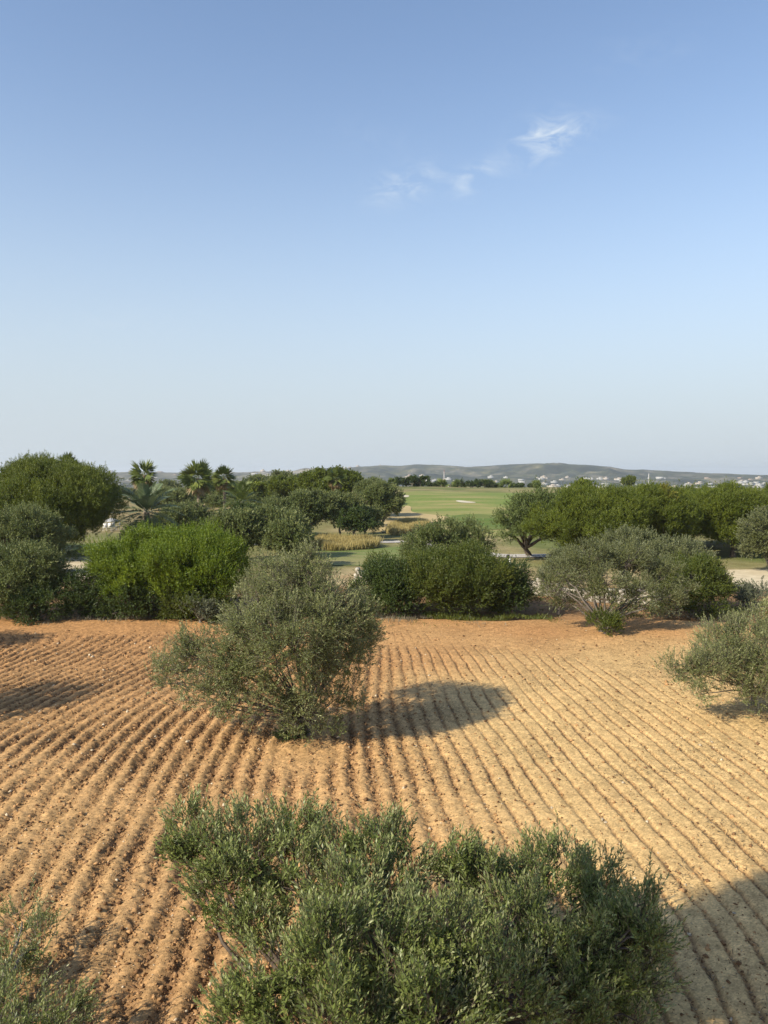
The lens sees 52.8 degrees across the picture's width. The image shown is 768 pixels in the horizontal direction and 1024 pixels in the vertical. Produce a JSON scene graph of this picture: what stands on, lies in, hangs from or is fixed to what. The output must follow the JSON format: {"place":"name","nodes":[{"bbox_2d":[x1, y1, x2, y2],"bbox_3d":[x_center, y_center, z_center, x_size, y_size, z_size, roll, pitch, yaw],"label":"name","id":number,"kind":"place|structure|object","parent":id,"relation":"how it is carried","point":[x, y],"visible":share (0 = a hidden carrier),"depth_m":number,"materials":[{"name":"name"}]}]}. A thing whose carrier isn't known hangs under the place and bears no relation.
{"place":"outdoors","nodes":[
{"label":"outdoors","id":0,"kind":"place"},
{"bbox_2d":[64,556,94,572],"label":"sandy ground","id":1,"kind":"structure","parent":0,"point":[77,563],"depth_m":60.70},
{"bbox_2d":[72,543,115,554],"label":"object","id":2,"kind":"structure","parent":0,"point":[84,545],"depth_m":71.35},
{"bbox_2d":[306,546,430,565],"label":"lawn","id":3,"kind":"structure","parent":0,"point":[349,557],"depth_m":66.47,"materials":[{"name":"plant"}]},
{"bbox_2d":[0,618,767,1023],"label":"ploughed field","id":4,"kind":"structure","parent":0,"point":[526,638],"depth_m":17.84,"materials":[{"name":"soil"}]},
{"bbox_2d":[0,535,75,618],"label":"olive tree","id":5,"kind":"object","parent":4,"relation":"on","point":[31,563],"visible":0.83,"depth_m":37.08,"materials":[{"name":"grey plant"}]},
{"bbox_2d":[0,574,77,625],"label":"shrub","id":6,"kind":"object","parent":4,"relation":"on","point":[22,606],"visible":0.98,"depth_m":36.19,"materials":[{"name":"green plant"}]},
{"bbox_2d":[0,873,110,1023],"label":"olive tree","id":7,"kind":"object","parent":4,"relation":"on","point":[7,976],"visible":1,"depth_m":9.62,"materials":[{"name":"green plant"}]},
{"bbox_2d":[50,564,120,619],"bbox_3d":[-14.417,3.944,37.836,3.893,2.978,2.915,0,3,0],"label":"shrub","id":8,"kind":"object","parent":4,"relation":"on","point":[86,600],"visible":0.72,"depth_m":37.23,"materials":[{"name":"green plant"}]},
{"bbox_2d":[100,574,163,620],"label":"shrub","id":9,"kind":"object","parent":4,"relation":"on","point":[127,602],"visible":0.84,"depth_m":36.63,"materials":[{"name":"green plant"}]},
{"bbox_2d":[148,581,238,623],"bbox_3d":[-9.126,4.261,37.171,4.090,2.320,4.278,-1,3,-26],"label":"shrub","id":10,"kind":"object","parent":4,"relation":"on","point":[164,610],"visible":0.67,"depth_m":36.38,"materials":[{"name":"green plant"}]},
{"bbox_2d":[172,587,222,622],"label":"shrub","id":11,"kind":"object","parent":4,"relation":"on","point":[203,613],"visible":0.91,"depth_m":35.88,"materials":[{"name":"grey plant"}]},
{"bbox_2d":[143,533,393,746],"bbox_3d":[-2.829,3.340,20.501,6.074,5.643,4.819,2,3,29],"label":"olive tree","id":12,"kind":"object","parent":4,"relation":"on","point":[332,629],"visible":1,"depth_m":19.55,"materials":[{"name":"green plant"}]},
{"bbox_2d":[270,712,310,742],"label":"shrub","id":13,"kind":"object","parent":4,"relation":"on","point":[276,734],"visible":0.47,"depth_m":20.16,"materials":[{"name":"green plant"}]},
{"bbox_2d":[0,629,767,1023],"bbox_3d":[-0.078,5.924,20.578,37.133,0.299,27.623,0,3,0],"label":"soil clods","id":14,"kind":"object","parent":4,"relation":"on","point":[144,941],"visible":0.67,"depth_m":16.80,"materials":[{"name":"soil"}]},
{"bbox_2d":[370,557,430,616],"bbox_3d":[0.775,3.701,38.050,3.191,3.233,3.116,0,3,0],"label":"shrub","id":15,"kind":"object","parent":4,"relation":"on","point":[402,602],"visible":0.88,"depth_m":37.42,"materials":[{"name":"green plant"}]},
{"bbox_2d":[153,781,692,1023],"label":"olive tree","id":16,"kind":"object","parent":4,"relation":"on","point":[616,936],"visible":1,"depth_m":9.08,"materials":[{"name":"green plant"}]},
{"bbox_2d":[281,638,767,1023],"bbox_3d":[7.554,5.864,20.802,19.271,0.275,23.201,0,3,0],"label":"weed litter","id":17,"kind":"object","parent":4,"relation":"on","point":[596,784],"visible":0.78,"depth_m":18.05,"materials":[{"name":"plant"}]},
{"bbox_2d":[583,604,625,636],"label":"shrub","id":18,"kind":"object","parent":4,"relation":"on","point":[614,621],"visible":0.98,"depth_m":33.29,"materials":[{"name":"green plant"}]},
{"bbox_2d":[531,533,701,631],"bbox_3d":[10.410,3.177,34.868,7.854,4.554,4.238,0,3,0],"label":"olive tree","id":19,"kind":"object","parent":4,"relation":"on","point":[598,584],"visible":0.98,"depth_m":34.34,"materials":[{"name":"green plant"}]},
{"bbox_2d":[649,595,767,717],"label":"olive tree","id":20,"kind":"object","parent":4,"relation":"on","point":[726,651],"visible":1,"depth_m":21.60,"materials":[{"name":"green plant"}]},
{"bbox_2d":[758,596,767,615],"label":"shrub","id":21,"kind":"object","parent":4,"relation":"on","point":[765,603],"visible":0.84,"depth_m":37.89,"materials":[{"name":"green plant"}]},
{"bbox_2d":[0,463,767,621],"bbox_3d":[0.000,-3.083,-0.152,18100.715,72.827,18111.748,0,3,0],"label":"ground","id":22,"kind":"structure","parent":0,"point":[527,473],"depth_m":164.94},
{"bbox_2d":[0,499,85,561],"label":"olive tree","id":23,"kind":"object","parent":22,"relation":"on","point":[21,520],"visible":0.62,"depth_m":50.41,"materials":[{"name":"green plant"}]},
{"bbox_2d":[0,451,128,546],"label":"pine tree","id":24,"kind":"object","parent":22,"relation":"on","point":[80,496],"visible":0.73,"depth_m":60.47,"materials":[{"name":"green plant"}]},
{"bbox_2d":[59,451,79,462],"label":"fan palm","id":25,"kind":"object","parent":22,"relation":"on","point":[69,455],"visible":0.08,"depth_m":89.74,"materials":[{"name":"green plant"}]},
{"bbox_2d":[116,524,154,545],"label":"shrub","id":26,"kind":"object","parent":22,"relation":"on","point":[133,531],"visible":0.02,"depth_m":57.56,"materials":[{"name":"green plant"}]},
{"bbox_2d":[117,517,162,540],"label":"olive tree","id":27,"kind":"object","parent":22,"relation":"on","point":[134,523],"visible":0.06,"depth_m":63.72,"materials":[{"name":"green plant"}]},
{"bbox_2d":[127,460,157,518],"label":"fan palm","id":28,"kind":"object","parent":22,"relation":"on","point":[147,468],"visible":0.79,"depth_m":91.52,"materials":[{"name":"green plant"}]},
{"bbox_2d":[107,481,184,535],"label":"feather palm","id":29,"kind":"object","parent":22,"relation":"on","point":[148,499],"visible":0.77,"depth_m":69.39,"materials":[{"name":"green plant"}]},
{"bbox_2d":[77,515,256,618],"bbox_3d":[-10.862,2.740,39.044,8.814,5.172,7.799,0,3,0],"label":"shrub","id":30,"kind":"object","parent":22,"relation":"on","point":[190,557],"visible":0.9,"depth_m":37.07,"materials":[{"name":"green plant"}]},
{"bbox_2d":[159,479,181,487],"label":"olive tree","id":31,"kind":"object","parent":22,"relation":"on","point":[172,483],"visible":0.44,"depth_m":213.25,"materials":[{"name":"green plant"}]},
{"bbox_2d":[156,485,194,504],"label":"olive tree","id":32,"kind":"object","parent":22,"relation":"on","point":[179,495],"visible":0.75,"depth_m":126.27,"materials":[{"name":"green plant"}]},
{"bbox_2d":[153,500,201,529],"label":"olive tree","id":33,"kind":"object","parent":22,"relation":"on","point":[183,510],"visible":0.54,"depth_m":77.45,"materials":[{"name":"green plant"}]},
{"bbox_2d":[175,459,214,506],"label":"fan palm","id":34,"kind":"object","parent":22,"relation":"on","point":[198,486],"visible":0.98,"depth_m":93.28,"materials":[{"name":"green plant"}]},
{"bbox_2d":[180,496,216,531],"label":"olive tree","id":35,"kind":"object","parent":22,"relation":"on","point":[202,512],"visible":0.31,"depth_m":83.41,"materials":[{"name":"green plant"}]},
{"bbox_2d":[190,490,216,502],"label":"olive tree","id":36,"kind":"object","parent":22,"relation":"on","point":[202,497],"visible":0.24,"depth_m":133.18,"materials":[{"name":"green plant"}]},
{"bbox_2d":[203,494,235,508],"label":"olive tree","id":37,"kind":"object","parent":22,"relation":"on","point":[210,501],"visible":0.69,"depth_m":124.71,"materials":[{"name":"green plant"}]},
{"bbox_2d":[211,464,235,510],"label":"fan palm","id":38,"kind":"object","parent":22,"relation":"on","point":[219,482],"visible":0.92,"depth_m":97.54,"materials":[{"name":"green plant"}]},
{"bbox_2d":[214,479,249,499],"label":"olive tree","id":39,"kind":"object","parent":22,"relation":"on","point":[221,491],"visible":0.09,"depth_m":134.91,"materials":[{"name":"green plant"}]},
{"bbox_2d":[202,505,269,553],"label":"olive tree","id":40,"kind":"object","parent":22,"relation":"on","point":[239,522],"visible":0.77,"depth_m":61.16,"materials":[{"name":"green plant"}]},
{"bbox_2d":[214,478,262,510],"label":"feather palm","id":41,"kind":"object","parent":22,"relation":"on","point":[241,491],"visible":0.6,"depth_m":81.49,"materials":[{"name":"green plant"}]},
{"bbox_2d":[226,499,259,512],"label":"olive tree","id":42,"kind":"object","parent":22,"relation":"on","point":[249,506],"visible":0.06,"depth_m":76.33,"materials":[{"name":"green plant"}]},
{"bbox_2d":[242,473,272,481],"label":"olive tree","id":43,"kind":"object","parent":22,"relation":"on","point":[256,477],"visible":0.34,"depth_m":172.60,"materials":[{"name":"green plant"}]},
{"bbox_2d":[248,479,268,501],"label":"pine tree","id":44,"kind":"object","parent":22,"relation":"on","point":[257,485],"visible":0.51,"depth_m":126.47,"materials":[{"name":"green plant"}]},
{"bbox_2d":[233,490,285,504],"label":"olive tree","id":45,"kind":"object","parent":22,"relation":"on","point":[267,497],"visible":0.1,"depth_m":87.38,"materials":[{"name":"green plant"}]},
{"bbox_2d":[256,481,269,500],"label":"broadleaf tree","id":46,"kind":"object","parent":22,"relation":"on","point":[263,491],"visible":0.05,"depth_m":126.36,"materials":[{"name":"green plant"}]},
{"bbox_2d":[253,495,308,525],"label":"olive tree","id":47,"kind":"object","parent":22,"relation":"on","point":[281,502],"visible":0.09,"depth_m":75.63,"materials":[{"name":"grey plant"}]},
{"bbox_2d":[247,503,315,557],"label":"olive tree","id":48,"kind":"object","parent":22,"relation":"on","point":[271,513],"visible":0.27,"depth_m":62.92,"materials":[{"name":"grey plant"}]},
{"bbox_2d":[266,474,298,497],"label":"pine tree","id":49,"kind":"object","parent":22,"relation":"on","point":[282,485],"visible":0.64,"depth_m":121.96,"materials":[{"name":"green plant"}]},
{"bbox_2d":[271,468,296,476],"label":"olive tree","id":50,"kind":"object","parent":22,"relation":"on","point":[277,472],"visible":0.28,"depth_m":184.03,"materials":[{"name":"green plant"}]},
{"bbox_2d":[259,512,315,558],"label":"olive tree","id":51,"kind":"object","parent":22,"relation":"on","point":[283,532],"visible":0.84,"depth_m":57.35,"materials":[{"name":"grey plant"}]},
{"bbox_2d":[287,484,340,534],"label":"olive tree","id":52,"kind":"object","parent":22,"relation":"on","point":[313,504],"visible":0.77,"depth_m":80.69,"materials":[{"name":"green plant"}]},
{"bbox_2d":[296,464,363,494],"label":"pine tree","id":53,"kind":"object","parent":22,"relation":"on","point":[307,479],"visible":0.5,"depth_m":115.76,"materials":[{"name":"green plant"}]},
{"bbox_2d":[324,466,346,490],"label":"fan palm","id":54,"kind":"object","parent":22,"relation":"on","point":[334,483],"visible":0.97,"depth_m":103.51,"materials":[{"name":"green plant"}]},
{"bbox_2d":[318,488,365,534],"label":"olive tree","id":55,"kind":"object","parent":22,"relation":"on","point":[348,500],"visible":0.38,"depth_m":83.36,"materials":[{"name":"green plant"}]},
{"bbox_2d":[309,532,383,550],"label":"tall grass","id":56,"kind":"structure","parent":22,"relation":"on","point":[334,541],"depth_m":72.21,"materials":[{"name":"plant"}]},
{"bbox_2d":[334,504,380,534],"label":"olive tree","id":57,"kind":"object","parent":22,"relation":"on","point":[353,522],"visible":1,"depth_m":79.70,"materials":[{"name":"green plant"}]},
{"bbox_2d":[352,475,382,498],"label":"olive tree","id":58,"kind":"object","parent":22,"relation":"on","point":[359,487],"visible":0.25,"depth_m":110.82,"materials":[{"name":"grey plant"}]},
{"bbox_2d":[4,602,735,626],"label":"undergrowth","id":59,"kind":"object","parent":22,"relation":"on","point":[388,616],"visible":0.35,"depth_m":37.31,"materials":[{"name":"green plant"}]},
{"bbox_2d":[358,501,384,535],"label":"olive tree","id":60,"kind":"object","parent":22,"relation":"on","point":[375,511],"visible":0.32,"depth_m":85.80,"materials":[{"name":"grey plant"}]},
{"bbox_2d":[341,551,403,616],"bbox_3d":[-0.339,3.579,38.571,3.576,3.519,3.405,-2,3,-31],"label":"shrub","id":61,"kind":"object","parent":22,"relation":"on","point":[370,570],"visible":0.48,"depth_m":38.17,"materials":[{"name":"green plant"}]},
{"bbox_2d":[360,546,395,588],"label":"shrub","id":62,"kind":"object","parent":22,"relation":"on","point":[382,553],"visible":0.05,"depth_m":43.27,"materials":[{"name":"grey plant"}]},
{"bbox_2d":[361,478,407,522],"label":"olive tree","id":63,"kind":"object","parent":22,"relation":"on","point":[383,496],"visible":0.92,"depth_m":96.83,"materials":[{"name":"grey plant"}]},
{"bbox_2d":[388,477,398,485],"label":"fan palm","id":64,"kind":"object","parent":22,"relation":"on","point":[393,480],"visible":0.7,"depth_m":189.49,"materials":[{"name":"green plant"}]},
{"bbox_2d":[395,477,412,486],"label":"broadleaf tree","id":65,"kind":"object","parent":22,"relation":"on","point":[403,482],"visible":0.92,"depth_m":199.05,"materials":[{"name":"green plant"}]},
{"bbox_2d":[41,604,767,631],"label":"undergrowth","id":66,"kind":"object","parent":22,"relation":"on","point":[442,614],"visible":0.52,"depth_m":37.52,"materials":[{"name":"green plant"}]},
{"bbox_2d":[385,516,431,534],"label":"tall grass","id":67,"kind":"structure","parent":22,"relation":"on","point":[400,526],"depth_m":93.35,"materials":[{"name":"plant"}]},
{"bbox_2d":[406,482,419,485],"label":"broadleaf tree","id":68,"kind":"object","parent":22,"relation":"on","point":[413,484],"visible":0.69,"depth_m":207.47,"materials":[{"name":"green plant"}]},
{"bbox_2d":[409,474,430,485],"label":"broadleaf tree","id":69,"kind":"object","parent":22,"relation":"on","point":[420,480],"visible":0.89,"depth_m":204.32,"materials":[{"name":"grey plant"}]},
{"bbox_2d":[421,481,438,486],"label":"broadleaf tree","id":70,"kind":"object","parent":22,"relation":"on","point":[429,484],"visible":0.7,"depth_m":212.51,"materials":[{"name":"green plant"}]},
{"bbox_2d":[119,482,757,487],"bbox_3d":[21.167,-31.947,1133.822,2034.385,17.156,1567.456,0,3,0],"label":"woodland","id":71,"kind":"object","parent":22,"relation":"on","point":[521,482],"visible":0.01,"depth_m":1752.78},
{"bbox_2d":[433,478,448,486],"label":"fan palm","id":72,"kind":"object","parent":22,"relation":"on","point":[440,481],"visible":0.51,"depth_m":207.53,"materials":[{"name":"green plant"}]},
{"bbox_2d":[395,513,500,559],"bbox_3d":[3.794,2.437,44.511,5.880,5.067,4.493,-2,3,-31],"label":"olive tree","id":73,"kind":"object","parent":22,"relation":"on","point":[433,533],"visible":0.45,"depth_m":43.55,"materials":[{"name":"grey plant"}]},
{"bbox_2d":[393,532,518,617],"bbox_3d":[3.255,3.178,38.911,7.168,4.250,5.954,0,3,0],"label":"shrub","id":74,"kind":"object","parent":22,"relation":"on","point":[463,573],"visible":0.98,"depth_m":37.56,"materials":[{"name":"green plant"}]},
{"bbox_2d":[450,477,465,486],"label":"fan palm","id":75,"kind":"object","parent":22,"relation":"on","point":[455,482],"visible":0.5,"depth_m":205.84,"materials":[{"name":"green plant"}]},
{"bbox_2d":[465,480,476,487],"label":"broadleaf tree","id":76,"kind":"object","parent":22,"relation":"on","point":[471,485],"visible":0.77,"depth_m":211.35,"materials":[{"name":"green plant"}]},
{"bbox_2d":[402,491,556,535],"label":"fairway","id":77,"kind":"structure","parent":22,"relation":"on","point":[442,503],"depth_m":133.54,"materials":[{"name":"plant"}]},
{"bbox_2d":[474,478,492,487],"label":"broadleaf tree","id":78,"kind":"object","parent":22,"relation":"on","point":[480,483],"visible":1,"depth_m":209.68,"materials":[{"name":"green plant"}]},
{"bbox_2d":[485,482,498,487],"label":"broadleaf tree","id":79,"kind":"object","parent":22,"relation":"on","point":[494,485],"visible":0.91,"depth_m":213.00,"materials":[{"name":"green plant"}]},
{"bbox_2d":[353,567,658,604],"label":"stone wall","id":80,"kind":"structure","parent":22,"relation":"on","point":[588,598],"depth_m":42.26,"materials":[{"name":"stone"}]},
{"bbox_2d":[497,479,514,487],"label":"broadleaf tree","id":81,"kind":"object","parent":22,"relation":"on","point":[507,482],"visible":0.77,"depth_m":207.68,"materials":[{"name":"green plant"}]},
{"bbox_2d":[483,553,545,616],"bbox_3d":[6.443,3.676,38.756,3.292,3.309,3.195,0,3,0],"label":"shrub","id":82,"kind":"object","parent":22,"relation":"on","point":[516,590],"visible":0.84,"depth_m":38.12,"materials":[{"name":"green plant"}]},
{"bbox_2d":[512,482,530,487],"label":"broadleaf tree","id":83,"kind":"object","parent":22,"relation":"on","point":[518,485],"visible":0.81,"depth_m":212.64,"materials":[{"name":"green plant"}]},
{"bbox_2d":[489,476,565,555],"bbox_3d":[12.665,0.535,63.043,8.006,7.229,6.988,1,3,16],"label":"broadleaf tree","id":84,"kind":"object","parent":22,"relation":"on","point":[517,508],"visible":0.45,"depth_m":62.10,"materials":[{"name":"green plant"}]},
{"bbox_2d":[528,480,539,487],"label":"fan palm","id":85,"kind":"object","parent":22,"relation":"on","point":[531,485],"visible":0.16,"depth_m":211.53,"materials":[{"name":"green plant"}]},
{"bbox_2d":[530,568,597,614],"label":"shrub","id":86,"kind":"object","parent":22,"relation":"on","point":[559,611],"visible":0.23,"depth_m":39.23,"materials":[{"name":"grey plant"}]},
{"bbox_2d":[535,541,607,587],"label":"olive tree","id":87,"kind":"object","parent":22,"relation":"on","point":[556,553],"visible":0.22,"depth_m":44.17,"materials":[{"name":"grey plant"}]},
{"bbox_2d":[568,477,598,487],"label":"pine tree","id":88,"kind":"object","parent":22,"relation":"on","point":[581,480],"visible":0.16,"depth_m":124.92,"materials":[{"name":"green plant"}]},
{"bbox_2d":[517,477,656,552],"bbox_3d":[15.894,0.702,60.199,9.920,7.013,9.743,3,4,44],"label":"broadleaf tree","id":89,"kind":"object","parent":22,"relation":"on","point":[581,512],"visible":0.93,"depth_m":57.54,"materials":[{"name":"green plant"}]},
{"bbox_2d":[620,475,636,485],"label":"pine tree","id":90,"kind":"object","parent":22,"relation":"on","point":[630,480],"visible":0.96,"depth_m":243.78,"materials":[{"name":"green plant"}]},
{"bbox_2d":[595,522,664,587],"bbox_3d":[14.897,2.724,47.016,4.505,4.254,4.130,0,3,0],"label":"olive tree","id":91,"kind":"object","parent":22,"relation":"on","point":[611,535],"visible":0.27,"depth_m":46.43,"materials":[{"name":"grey plant"}]},
{"bbox_2d":[627,478,705,542],"bbox_3d":[20.919,0.605,62.126,10.069,6.913,7.858,0,3,0],"label":"broadleaf tree","id":92,"kind":"object","parent":22,"relation":"on","point":[681,515],"visible":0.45,"depth_m":60.16,"materials":[{"name":"green plant"}]},
{"bbox_2d":[655,481,679,534],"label":"pine tree","id":93,"kind":"object","parent":22,"relation":"on","point":[669,490],"visible":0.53,"depth_m":60.23,"materials":[{"name":"green plant"}]},
{"bbox_2d":[630,531,716,580],"bbox_3d":[17.367,3.018,45.298,5.774,3.832,4.165,-2,3,-30],"label":"olive tree","id":94,"kind":"object","parent":22,"relation":"on","point":[685,545],"visible":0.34,"depth_m":44.73,"materials":[{"name":"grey plant"}]},
{"bbox_2d":[641,551,744,618],"bbox_3d":[15.582,3.627,39.156,5.012,3.430,4.640,0,3,0],"label":"shrub","id":95,"kind":"object","parent":22,"relation":"on","point":[712,575],"visible":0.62,"depth_m":38.40,"materials":[{"name":"green plant"}]},
{"bbox_2d":[675,480,714,540],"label":"pine tree","id":96,"kind":"object","parent":22,"relation":"on","point":[688,488],"depth_m":69.83,"materials":[{"name":"green plant"}]},
{"bbox_2d":[689,476,767,556],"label":"broadleaf tree","id":97,"kind":"object","parent":22,"relation":"on","point":[725,506],"visible":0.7,"depth_m":62.45,"materials":[{"name":"green plant"}]},
{"bbox_2d":[716,591,741,608],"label":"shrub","id":98,"kind":"object","parent":22,"relation":"on","point":[728,601],"visible":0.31,"depth_m":39.84,"materials":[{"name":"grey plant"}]},
{"bbox_2d":[733,504,767,566],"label":"olive tree","id":99,"kind":"object","parent":22,"relation":"on","point":[754,528],"visible":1,"depth_m":53.76,"materials":[{"name":"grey plant"}]},
{"bbox_2d":[733,575,767,606],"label":"shrub","id":100,"kind":"object","parent":22,"relation":"on","point":[747,592],"visible":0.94,"depth_m":40.56,"materials":[{"name":"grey plant"}]},
{"bbox_2d":[760,482,767,499],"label":"pine tree","id":101,"kind":"object","parent":22,"relation":"on","point":[765,491],"visible":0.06,"depth_m":68.60,"materials":[{"name":"green plant"}]},
{"bbox_2d":[0,0,767,474],"label":"sky","id":102,"kind":"structure","parent":0,"point":[240,235],"materials":[{"name":"blue"}]},
{"bbox_2d":[378,506,445,531],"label":"rough grass","id":103,"kind":"structure","parent":0,"point":[406,512],"depth_m":112.27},
{"bbox_2d":[254,540,586,556],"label":"cart path","id":104,"kind":"structure","parent":0,"point":[532,555],"depth_m":67.00,"materials":[{"name":"concrete"}]},
{"bbox_2d":[456,500,474,502],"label":"sand bunker","id":105,"kind":"object","parent":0,"point":[464,501],"visible":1,"depth_m":134.78},
{"bbox_2d":[447,514,511,529],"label":"putting green","id":106,"kind":"object","parent":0,"point":[486,518],"visible":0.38,"depth_m":107.24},
{"bbox_2d":[727,569,767,589],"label":"sandy ground","id":107,"kind":"structure","parent":0,"point":[756,575],"depth_m":52.75,"materials":[{"name":"sand"}]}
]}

